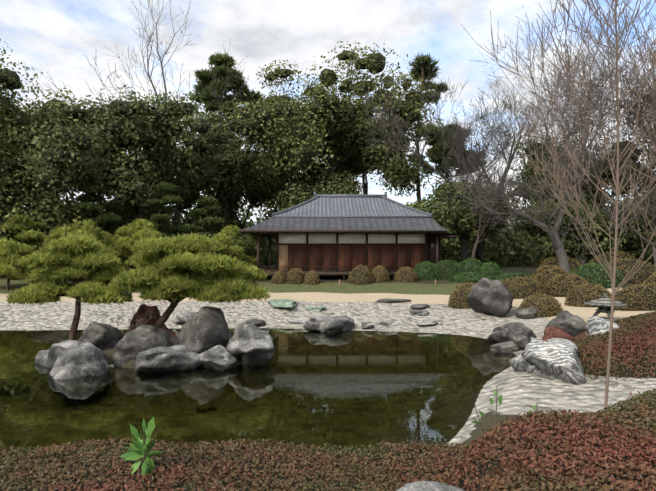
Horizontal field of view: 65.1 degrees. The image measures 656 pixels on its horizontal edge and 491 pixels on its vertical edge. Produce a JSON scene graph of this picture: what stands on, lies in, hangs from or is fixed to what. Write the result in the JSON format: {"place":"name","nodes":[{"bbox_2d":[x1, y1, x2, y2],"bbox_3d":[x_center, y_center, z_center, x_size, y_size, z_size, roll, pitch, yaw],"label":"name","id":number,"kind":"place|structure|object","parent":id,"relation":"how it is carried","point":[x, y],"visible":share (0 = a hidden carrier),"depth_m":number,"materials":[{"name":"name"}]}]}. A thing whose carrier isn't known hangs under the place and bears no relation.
{"place":"outdoors","nodes":[
{"label":"outdoors","id":0,"kind":"place"},
{"bbox_2d":[0,68,102,276],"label":"tree","id":1,"kind":"object","parent":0,"point":[6,80],"visible":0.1,"depth_m":37.75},
{"bbox_2d":[21,100,227,229],"bbox_3d":[-15.756,-5.571,40.105,14.227,12.226,10.173,0,-1,-25],"label":"tree","id":2,"kind":"object","parent":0,"point":[51,152],"visible":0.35,"depth_m":38.31,"materials":[{"name":"plant"}]},
{"bbox_2d":[173,144,283,235],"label":"tree","id":3,"kind":"object","parent":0,"point":[221,187],"visible":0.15,"depth_m":47.73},
{"bbox_2d":[0,328,515,454],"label":"pond water","id":4,"kind":"structure","parent":0,"point":[354,388],"depth_m":11.35,"materials":[{"name":"liquid"}]},
{"bbox_2d":[268,181,349,216],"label":"tree","id":5,"kind":"object","parent":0,"point":[292,200],"depth_m":42.99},
{"bbox_2d":[0,265,655,451],"bbox_3d":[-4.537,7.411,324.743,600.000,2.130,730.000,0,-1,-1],"label":"ground","id":6,"kind":"structure","parent":0,"point":[523,392],"depth_m":22.49,"materials":[{"name":"gravel"}]},
{"bbox_2d":[0,214,47,250],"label":"garden pine","id":7,"kind":"object","parent":6,"relation":"on","point":[32,234],"depth_m":34.08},
{"bbox_2d":[0,237,49,290],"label":"garden pine","id":8,"kind":"object","parent":6,"relation":"on","point":[11,253],"depth_m":29.08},
{"bbox_2d":[35,349,48,364],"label":"island rock","id":9,"kind":"object","parent":6,"relation":"on","point":[41,356],"visible":0.19,"depth_m":14.55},
{"bbox_2d":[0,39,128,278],"bbox_3d":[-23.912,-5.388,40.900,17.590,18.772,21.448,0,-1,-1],"label":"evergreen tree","id":10,"kind":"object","parent":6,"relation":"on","point":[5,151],"depth_m":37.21,"materials":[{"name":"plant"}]},
{"bbox_2d":[44,340,84,367],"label":"island rock","id":11,"kind":"object","parent":6,"relation":"on","point":[56,350],"visible":0.27,"depth_m":14.00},
{"bbox_2d":[5,232,133,339],"bbox_3d":[-7.974,1.426,16.326,3.875,3.694,2.566,0,-1,-1],"label":"island pine","id":12,"kind":"object","parent":6,"relation":"on","point":[82,256],"depth_m":15.79,"materials":[{"name":"plant"}]},
{"bbox_2d":[0,99,141,217],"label":"evergreen tree","id":13,"kind":"object","parent":6,"relation":"on","point":[74,144],"depth_m":41.58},
{"bbox_2d":[30,219,128,282],"bbox_3d":[-15.261,0.439,31.873,5.726,4.003,4.847,0,-1,-1],"label":"garden pine","id":14,"kind":"object","parent":6,"relation":"on","point":[103,237],"depth_m":31.08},
{"bbox_2d":[50,342,108,379],"bbox_3d":[-6.457,3.336,13.550,1.700,1.438,2.036,0,-1,-1],"label":"island rock","id":15,"kind":"object","parent":6,"relation":"on","point":[82,359],"visible":0.46,"depth_m":13.15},
{"bbox_2d":[63,182,125,235],"bbox_3d":[-17.425,-1.128,37.807,5.246,7.026,5.819,0,-1,-1],"label":"garden pine","id":16,"kind":"object","parent":6,"relation":"on","point":[85,205],"depth_m":37.40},
{"bbox_2d":[78,322,123,350],"bbox_3d":[-6.950,2.967,15.714,1.192,1.240,1.296,0,-1,24],"label":"island rock","id":17,"kind":"object","parent":6,"relation":"on","point":[102,338],"visible":0.48,"depth_m":15.42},
{"bbox_2d":[90,309,154,331],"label":"island shrub twigs","id":18,"kind":"object","parent":6,"relation":"on","point":[137,323],"visible":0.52,"depth_m":15.90,"materials":[{"name":"brown"}]},
{"bbox_2d":[4,85,244,271],"bbox_3d":[-15.589,-5.038,40.088,16.537,15.219,12.654,0,-1,-25],"label":"evergreen tree","id":19,"kind":"object","parent":6,"relation":"on","point":[90,130],"depth_m":38.31,"materials":[{"name":"plant"}]},
{"bbox_2d":[101,218,161,265],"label":"garden pine","id":20,"kind":"object","parent":6,"relation":"on","point":[125,237],"depth_m":31.98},
{"bbox_2d":[126,304,160,333],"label":"island rock","id":21,"kind":"object","parent":6,"relation":"on","point":[140,313],"visible":0.23,"depth_m":17.19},
{"bbox_2d":[111,325,177,366],"bbox_3d":[-5.306,2.954,14.950,1.794,1.257,1.770,0,-1,-1],"label":"island rock","id":22,"kind":"object","parent":6,"relation":"on","point":[130,345],"visible":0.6,"depth_m":14.50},
{"bbox_2d":[143,181,183,237],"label":"garden pine","id":23,"kind":"object","parent":6,"relation":"on","point":[159,200],"depth_m":38.00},
{"bbox_2d":[133,345,200,370],"bbox_3d":[-4.329,3.133,14.069,1.831,0.863,1.389,0,-1,-27],"label":"island rock","id":24,"kind":"object","parent":6,"relation":"on","point":[177,358],"visible":0.85,"depth_m":13.52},
{"bbox_2d":[33,0,314,237],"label":"bare tree","id":25,"kind":"object","parent":6,"relation":"on","point":[178,206],"visible":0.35,"depth_m":45.34,"materials":[{"name":"grey plant"}]},
{"bbox_2d":[172,311,197,324],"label":"beach stone","id":26,"kind":"object","parent":6,"relation":"on","point":[182,318],"visible":0.5,"depth_m":21.99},
{"bbox_2d":[107,231,270,327],"bbox_3d":[-4.318,1.419,16.389,5.028,3.727,2.879,0,-1,-1],"label":"island pine","id":27,"kind":"object","parent":6,"relation":"on","point":[215,278],"depth_m":15.66,"materials":[{"name":"plant"}]},
{"bbox_2d":[177,195,223,238],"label":"garden pine","id":28,"kind":"object","parent":6,"relation":"on","point":[212,207],"depth_m":38.38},
{"bbox_2d":[176,306,232,353],"bbox_3d":[-3.739,2.785,15.539,1.441,1.870,2.216,0,-1,26],"label":"island rock","id":29,"kind":"object","parent":6,"relation":"on","point":[205,328],"visible":0.56,"depth_m":15.11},
{"bbox_2d":[197,345,237,369],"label":"island rock","id":30,"kind":"object","parent":6,"relation":"on","point":[220,357],"visible":0.73,"depth_m":13.87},
{"bbox_2d":[175,52,264,228],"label":"tall pine tree","id":31,"kind":"object","parent":6,"relation":"on","point":[203,93],"depth_m":46.51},
{"bbox_2d":[200,233,252,266],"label":"garden pine","id":32,"kind":"object","parent":6,"relation":"on","point":[226,241],"depth_m":32.39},
{"bbox_2d":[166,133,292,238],"bbox_3d":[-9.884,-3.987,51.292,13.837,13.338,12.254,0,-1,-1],"label":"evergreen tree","id":33,"kind":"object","parent":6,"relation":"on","point":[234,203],"depth_m":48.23,"materials":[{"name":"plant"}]},
{"bbox_2d":[210,231,251,253],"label":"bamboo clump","id":34,"kind":"object","parent":6,"relation":"on","point":[236,239],"depth_m":36.11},
{"bbox_2d":[219,224,256,263],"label":"garden pine","id":35,"kind":"object","parent":6,"relation":"on","point":[231,229],"visible":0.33,"depth_m":36.78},
{"bbox_2d":[0,437,477,490],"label":"ground cover","id":36,"kind":"object","parent":6,"relation":"on","point":[200,449],"depth_m":5.15,"materials":[{"name":"plant"}]},
{"bbox_2d":[118,417,162,481],"bbox_3d":[-1.769,1.952,4.799,0.389,0.792,0.373,0,-1,-1],"label":"leafy plant","id":37,"kind":"object","parent":36,"relation":"on","point":[136,450],"depth_m":4.79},
{"bbox_2d":[226,322,274,364],"bbox_3d":[-2.294,2.900,14.758,1.332,1.354,2.035,1,-1,-44],"label":"island rock","id":38,"kind":"object","parent":6,"relation":"on","point":[249,344],"visible":0.96,"depth_m":14.26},
{"bbox_2d":[237,234,267,267],"bbox_3d":[-5.644,0.658,37.410,2.816,3.221,2.786,0,-1,-1],"label":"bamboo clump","id":39,"kind":"object","parent":6,"relation":"on","point":[253,245],"depth_m":36.99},
{"bbox_2d":[245,319,265,326],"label":"beach stone","id":40,"kind":"object","parent":6,"relation":"on","point":[257,322],"visible":0.79,"depth_m":21.62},
{"bbox_2d":[271,270,286,283],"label":"clipped shrub","id":41,"kind":"object","parent":6,"relation":"on","point":[276,274],"depth_m":31.79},
{"bbox_2d":[268,299,297,308],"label":"beach stone","id":42,"kind":"object","parent":6,"relation":"on","point":[286,303],"visible":0.98,"depth_m":25.11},
{"bbox_2d":[286,268,304,283],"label":"clipped shrub","id":43,"kind":"object","parent":6,"relation":"on","point":[298,270],"depth_m":31.91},
{"bbox_2d":[288,318,307,323],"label":"beach stone","id":44,"kind":"object","parent":6,"relation":"on","point":[296,321],"visible":0.81,"depth_m":21.93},
{"bbox_2d":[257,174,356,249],"bbox_3d":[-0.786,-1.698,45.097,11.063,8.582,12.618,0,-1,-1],"label":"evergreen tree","id":45,"kind":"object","parent":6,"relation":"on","point":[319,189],"visible":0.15,"depth_m":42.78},
{"bbox_2d":[303,270,320,284],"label":"clipped shrub","id":46,"kind":"object","parent":6,"relation":"on","point":[308,275],"depth_m":31.71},
{"bbox_2d":[306,306,326,311],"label":"beach stone","id":47,"kind":"object","parent":6,"relation":"on","point":[318,309],"visible":0.85,"depth_m":24.22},
{"bbox_2d":[195,40,446,200],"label":"evergreen tree","id":48,"kind":"object","parent":6,"relation":"on","point":[298,171],"depth_m":46.36,"materials":[{"name":"plant"}]},
{"bbox_2d":[303,316,354,332],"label":"beach stone","id":49,"kind":"object","parent":6,"relation":"on","point":[332,324],"visible":0.88,"depth_m":20.39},
{"bbox_2d":[239,230,459,279],"bbox_3d":[1.361,0.643,38.066,14.100,3.360,11.100,0,-1,-1],"label":"tea house frame","id":50,"kind":"object","parent":6,"relation":"on","point":[432,243],"visible":0.6,"depth_m":33.87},
{"bbox_2d":[241,217,457,235],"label":"lower roof","id":51,"kind":"structure","parent":50,"relation":"on","point":[350,223],"depth_m":33.49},
{"bbox_2d":[271,192,432,217],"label":"tea house ridge tiles","id":52,"kind":"object","parent":50,"relation":"on","point":[384,196],"visible":0.62,"depth_m":36.43,"materials":[{"name":"grey tile"}]},
{"bbox_2d":[288,245,424,270],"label":"wooden wall panels","id":53,"kind":"object","parent":50,"relation":"attached to","point":[351,255],"visible":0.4,"depth_m":34.52,"materials":[{"name":"wood"}]},
{"bbox_2d":[348,264,373,284],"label":"clipped shrub","id":54,"kind":"object","parent":6,"relation":"on","point":[351,276],"depth_m":31.49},
{"bbox_2d":[325,92,434,196],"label":"evergreen tree","id":55,"kind":"object","parent":6,"relation":"on","point":[364,154],"depth_m":48.43,"materials":[{"name":"plant"}]},
{"bbox_2d":[371,265,389,282],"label":"clipped shrub","id":56,"kind":"object","parent":6,"relation":"on","point":[382,273],"depth_m":31.88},
{"bbox_2d":[377,320,397,325],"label":"beach stone","id":57,"kind":"object","parent":6,"relation":"on","point":[389,322],"visible":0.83,"depth_m":21.32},
{"bbox_2d":[375,298,410,302],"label":"beach stone","id":58,"kind":"object","parent":6,"relation":"on","point":[387,300],"visible":0.98,"depth_m":25.79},
{"bbox_2d":[393,266,417,282],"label":"clipped shrub","id":59,"kind":"object","parent":6,"relation":"on","point":[407,269],"depth_m":31.67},
{"bbox_2d":[358,53,460,202],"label":"tall pine tree","id":60,"kind":"object","parent":6,"relation":"on","point":[418,62],"depth_m":50.20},
{"bbox_2d":[409,309,428,314],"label":"beach stone","id":61,"kind":"object","parent":6,"relation":"on","point":[418,312],"visible":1,"depth_m":23.08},
{"bbox_2d":[412,261,440,280],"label":"bush","id":62,"kind":"object","parent":6,"relation":"on","point":[427,264],"depth_m":32.66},
{"bbox_2d":[417,319,437,325],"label":"beach stone","id":63,"kind":"object","parent":6,"relation":"on","point":[428,322],"visible":0.98,"depth_m":21.13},
{"bbox_2d":[397,481,464,490],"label":"boulder","id":64,"kind":"object","parent":6,"relation":"on","point":[426,486],"visible":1,"depth_m":2.57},
{"bbox_2d":[405,196,460,259],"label":"evergreen tree","id":65,"kind":"object","parent":6,"relation":"on","point":[444,221],"depth_m":40.27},
{"bbox_2d":[435,259,459,279],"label":"bush","id":66,"kind":"object","parent":6,"relation":"on","point":[453,264],"depth_m":33.00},
{"bbox_2d":[339,64,558,261],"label":"bare tree","id":67,"kind":"object","parent":6,"relation":"on","point":[464,253],"visible":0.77,"depth_m":42.61,"materials":[{"name":"grey plant"}]},
{"bbox_2d":[410,126,487,258],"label":"tall pine tree","id":68,"kind":"object","parent":6,"relation":"on","point":[438,145],"depth_m":54.95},
{"bbox_2d":[448,282,476,308],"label":"clipped shrub","id":69,"kind":"object","parent":6,"relation":"on","point":[457,288],"depth_m":23.98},
{"bbox_2d":[456,258,481,273],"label":"bush","id":70,"kind":"object","parent":6,"relation":"on","point":[467,262],"depth_m":32.74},
{"bbox_2d":[448,272,491,281],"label":"bush","id":71,"kind":"object","parent":6,"relation":"on","point":[454,278],"depth_m":31.13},
{"bbox_2d":[421,174,521,263],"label":"evergreen tree","id":72,"kind":"object","parent":6,"relation":"on","point":[466,226],"depth_m":42.84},
{"bbox_2d":[466,278,513,317],"bbox_3d":[7.022,2.373,21.817,2.016,1.991,1.934,-1,-1,44],"label":"shore rock","id":73,"kind":"object","parent":6,"relation":"on","point":[486,296],"visible":0.85,"depth_m":21.26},
{"bbox_2d":[480,261,503,277],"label":"bush","id":74,"kind":"object","parent":6,"relation":"on","point":[494,264],"depth_m":32.30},
{"bbox_2d":[455,162,540,259],"bbox_3d":[11.516,-1.849,36.474,6.361,8.646,5.707,-1,-1,39],"label":"bare tree","id":75,"kind":"object","parent":6,"relation":"on","point":[478,233],"visible":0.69,"depth_m":37.49,"materials":[{"name":"grey plant"}]},
{"bbox_2d":[489,341,520,352],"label":"shore rock","id":76,"kind":"object","parent":6,"relation":"on","point":[508,347],"visible":0.6,"depth_m":16.17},
{"bbox_2d":[492,272,529,279],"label":"bush","id":77,"kind":"object","parent":6,"relation":"on","point":[506,274],"depth_m":30.68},
{"bbox_2d":[487,322,536,342],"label":"shore rock","id":78,"kind":"object","parent":6,"relation":"on","point":[500,334],"visible":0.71,"depth_m":17.29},
{"bbox_2d":[508,330,533,348],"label":"shore rock","id":79,"kind":"object","parent":6,"relation":"on","point":[521,339],"visible":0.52,"depth_m":16.36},
{"bbox_2d":[500,276,547,298],"bbox_3d":[9.842,2.176,26.470,3.385,1.210,1.934,0,-1,-1],"label":"clipped shrub","id":80,"kind":"object","parent":6,"relation":"on","point":[526,282],"depth_m":25.85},
{"bbox_2d":[515,306,537,318],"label":"shore rock","id":81,"kind":"object","parent":6,"relation":"on","point":[527,313],"visible":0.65,"depth_m":20.23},
{"bbox_2d":[519,293,562,317],"bbox_3d":[8.611,2.413,20.833,1.846,1.042,1.613,0,-1,-1],"label":"clipped shrub","id":82,"kind":"object","parent":6,"relation":"on","point":[549,298],"depth_m":20.36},
{"bbox_2d":[434,23,650,261],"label":"bare tree","id":83,"kind":"object","parent":6,"relation":"on","point":[482,247],"visible":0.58,"depth_m":47.38,"materials":[{"name":"grey plant"}]},
{"bbox_2d":[430,81,655,273],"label":"bare tree","id":84,"kind":"object","parent":6,"relation":"on","point":[561,254],"visible":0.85,"depth_m":31.81,"materials":[{"name":"grey plant"}]},
{"bbox_2d":[509,337,585,384],"bbox_3d":[5.409,2.819,12.255,1.338,1.106,3.023,0,-1,-1],"label":"shore rock","id":85,"kind":"object","parent":6,"relation":"on","point":[558,358],"visible":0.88,"depth_m":11.74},
{"bbox_2d":[530,265,567,283],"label":"shrub","id":86,"kind":"object","parent":6,"relation":"on","point":[546,275],"depth_m":29.02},
{"bbox_2d":[442,387,655,490],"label":"ground cover","id":87,"kind":"object","parent":6,"relation":"on","point":[603,420],"depth_m":2.58,"materials":[{"name":"plant"}]},
{"bbox_2d":[541,325,573,340],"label":"shore rock","id":88,"kind":"object","parent":6,"relation":"on","point":[555,331],"visible":0.44,"depth_m":15.30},
{"bbox_2d":[462,0,655,407],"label":"young bare tree","id":89,"kind":"object","parent":6,"relation":"on","point":[652,61],"visible":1,"depth_m":9.13,"materials":[{"name":"brown plant"}]},
{"bbox_2d":[505,130,614,261],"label":"evergreen tree","id":90,"kind":"object","parent":6,"relation":"on","point":[525,168],"depth_m":41.86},
{"bbox_2d":[537,256,582,272],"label":"shrub","id":91,"kind":"object","parent":6,"relation":"on","point":[569,258],"depth_m":32.15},
{"bbox_2d":[470,3,655,265],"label":"bare tree","id":92,"kind":"object","parent":6,"relation":"on","point":[555,105],"visible":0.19,"depth_m":42.30,"materials":[{"name":"grey plant"}]},
{"bbox_2d":[545,310,585,336],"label":"shore rock","id":93,"kind":"object","parent":6,"relation":"on","point":[570,323],"visible":0.42,"depth_m":15.87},
{"bbox_2d":[545,272,587,296],"bbox_3d":[12.132,1.982,25.981,2.314,1.299,1.929,0,-1,-1],"label":"clipped shrub","id":94,"kind":"object","parent":6,"relation":"on","point":[563,275],"depth_m":25.53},
{"bbox_2d":[509,198,628,263],"bbox_3d":[16.718,-0.992,36.396,7.527,4.809,5.504,0,-1,19],"label":"evergreen tree","id":95,"kind":"object","parent":6,"relation":"on","point":[573,250],"visible":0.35,"depth_m":34.90,"materials":[{"name":"plant"}]},
{"bbox_2d":[508,11,655,203],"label":"bare tree","id":96,"kind":"object","parent":6,"relation":"on","point":[607,99],"visible":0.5,"depth_m":36.53,"materials":[{"name":"grey plant"}]},
{"bbox_2d":[513,311,655,394],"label":"ground cover","id":97,"kind":"object","parent":6,"relation":"on","point":[628,322],"depth_m":11.65,"materials":[{"name":"plant"}]},
{"bbox_2d":[564,283,611,307],"bbox_3d":[11.494,2.198,22.596,2.140,1.149,1.796,0,-1,-1],"label":"clipped shrub","id":98,"kind":"object","parent":6,"relation":"on","point":[594,286],"depth_m":22.14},
{"bbox_2d":[568,261,624,288],"bbox_3d":[14.306,1.613,27.555,3.244,1.546,2.358,0,-1,-1],"label":"shrub","id":99,"kind":"object","parent":6,"relation":"on","point":[594,271],"depth_m":26.82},
{"bbox_2d":[582,316,618,338],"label":"shore rock","id":100,"kind":"object","parent":6,"relation":"on","point":[596,325],"visible":0.12,"depth_m":13.22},
{"bbox_2d":[550,1,655,164],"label":"bare tree","id":101,"kind":"object","parent":6,"relation":"on","point":[635,116],"visible":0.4,"depth_m":37.38,"materials":[{"name":"brown plant"}]},
{"bbox_2d":[583,294,626,321],"bbox_3d":[9.851,2.226,18.264,1.332,1.040,1.332,0,-1,-1],"label":"stone lantern","id":102,"kind":"object","parent":6,"relation":"on","point":[603,304],"visible":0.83,"depth_m":18.05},
{"bbox_2d":[560,86,655,214],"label":"bare tree","id":103,"kind":"object","parent":6,"relation":"on","point":[622,147],"visible":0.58,"depth_m":33.34,"materials":[{"name":"brown plant"}]},
{"bbox_2d":[565,1,655,201],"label":"bare tree","id":104,"kind":"object","parent":6,"relation":"on","point":[621,69],"visible":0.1,"depth_m":46.73,"materials":[{"name":"brown plant"}]},
{"bbox_2d":[587,250,635,264],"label":"shrub","id":105,"kind":"object","parent":6,"relation":"on","point":[625,253],"depth_m":33.23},
{"bbox_2d":[584,182,655,269],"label":"bare tree","id":106,"kind":"object","parent":6,"relation":"on","point":[636,232],"visible":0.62,"depth_m":33.02,"materials":[{"name":"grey plant"}]},
{"bbox_2d":[585,129,655,201],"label":"evergreen tree","id":107,"kind":"object","parent":6,"relation":"on","point":[625,180],"depth_m":39.36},
{"bbox_2d":[593,188,655,269],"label":"evergreen tree","id":108,"kind":"object","parent":6,"relation":"on","point":[634,244],"visible":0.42,"depth_m":35.18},
{"bbox_2d":[608,257,655,283],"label":"shrub","id":109,"kind":"object","parent":6,"relation":"on","point":[635,275],"depth_m":28.78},
{"bbox_2d":[610,282,655,310],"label":"clipped shrub","id":110,"kind":"object","parent":6,"relation":"on","point":[651,293],"depth_m":20.24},
{"bbox_2d":[640,272,655,285],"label":"shrub","id":111,"kind":"object","parent":6,"relation":"on","point":[651,277],"depth_m":24.56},
{"bbox_2d":[0,0,655,223],"label":"sky","id":112,"kind":"structure","parent":0,"point":[58,36],"materials":[{"name":"white"}]},
{"bbox_2d":[15,200,648,267],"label":"evergreen hedge leaves","id":113,"kind":"object","parent":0,"point":[492,254],"visible":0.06,"depth_m":61.73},
{"bbox_2d":[279,233,424,278],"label":"wall","id":114,"kind":"structure","parent":0,"point":[346,238],"depth_m":34.56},
{"bbox_2d":[279,245,287,270],"bbox_3d":[-3.002,0.826,34.468,0.614,1.706,0.038,0,-1,-1],"label":"door panel","id":115,"kind":"object","parent":114,"relation":"attached to","point":[283,255],"visible":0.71,"depth_m":34.45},
{"bbox_2d":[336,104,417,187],"bbox_3d":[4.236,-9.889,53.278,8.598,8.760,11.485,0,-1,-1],"label":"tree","id":116,"kind":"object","parent":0,"point":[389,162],"visible":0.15,"depth_m":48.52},
{"bbox_2d":[171,224,631,265],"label":"backdrop thicket","id":117,"kind":"object","parent":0,"point":[508,264],"depth_m":70.22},
{"bbox_2d":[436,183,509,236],"bbox_3d":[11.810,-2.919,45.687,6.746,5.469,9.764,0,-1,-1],"label":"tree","id":118,"kind":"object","parent":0,"point":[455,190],"visible":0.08,"depth_m":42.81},
{"bbox_2d":[470,390,501,440],"bbox_3d":[1.232,1.373,3.739,0.340,0.620,0.247,1,-1,-39],"label":"plant","id":119,"kind":"object","parent":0,"point":[491,402],"depth_m":3.83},
{"bbox_2d":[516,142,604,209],"bbox_3d":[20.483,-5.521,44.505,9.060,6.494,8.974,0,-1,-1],"label":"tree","id":120,"kind":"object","parent":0,"point":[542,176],"visible":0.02,"depth_m":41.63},
{"bbox_2d":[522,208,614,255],"bbox_3d":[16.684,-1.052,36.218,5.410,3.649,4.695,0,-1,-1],"label":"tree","id":121,"kind":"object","parent":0,"point":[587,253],"depth_m":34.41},
{"bbox_2d":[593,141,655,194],"bbox_3d":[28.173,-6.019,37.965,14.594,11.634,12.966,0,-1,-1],"label":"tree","id":122,"kind":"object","parent":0,"point":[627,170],"visible":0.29,"depth_m":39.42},
{"bbox_2d":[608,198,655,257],"bbox_3d":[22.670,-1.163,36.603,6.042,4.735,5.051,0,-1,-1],"label":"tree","id":123,"kind":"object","parent":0,"point":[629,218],"visible":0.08,"depth_m":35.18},
{"bbox_3d":[1.561,-2.762,38.118,10.740,1.690,7.740,0,-1,-1],"label":"tea house roof","id":124,"kind":"object","parent":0,"visible":0},
{"bbox_2d":[274,197,429,215],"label":"roof","id":125,"kind":"structure","parent":124,"relation":"attached to","point":[350,206],"depth_m":35.95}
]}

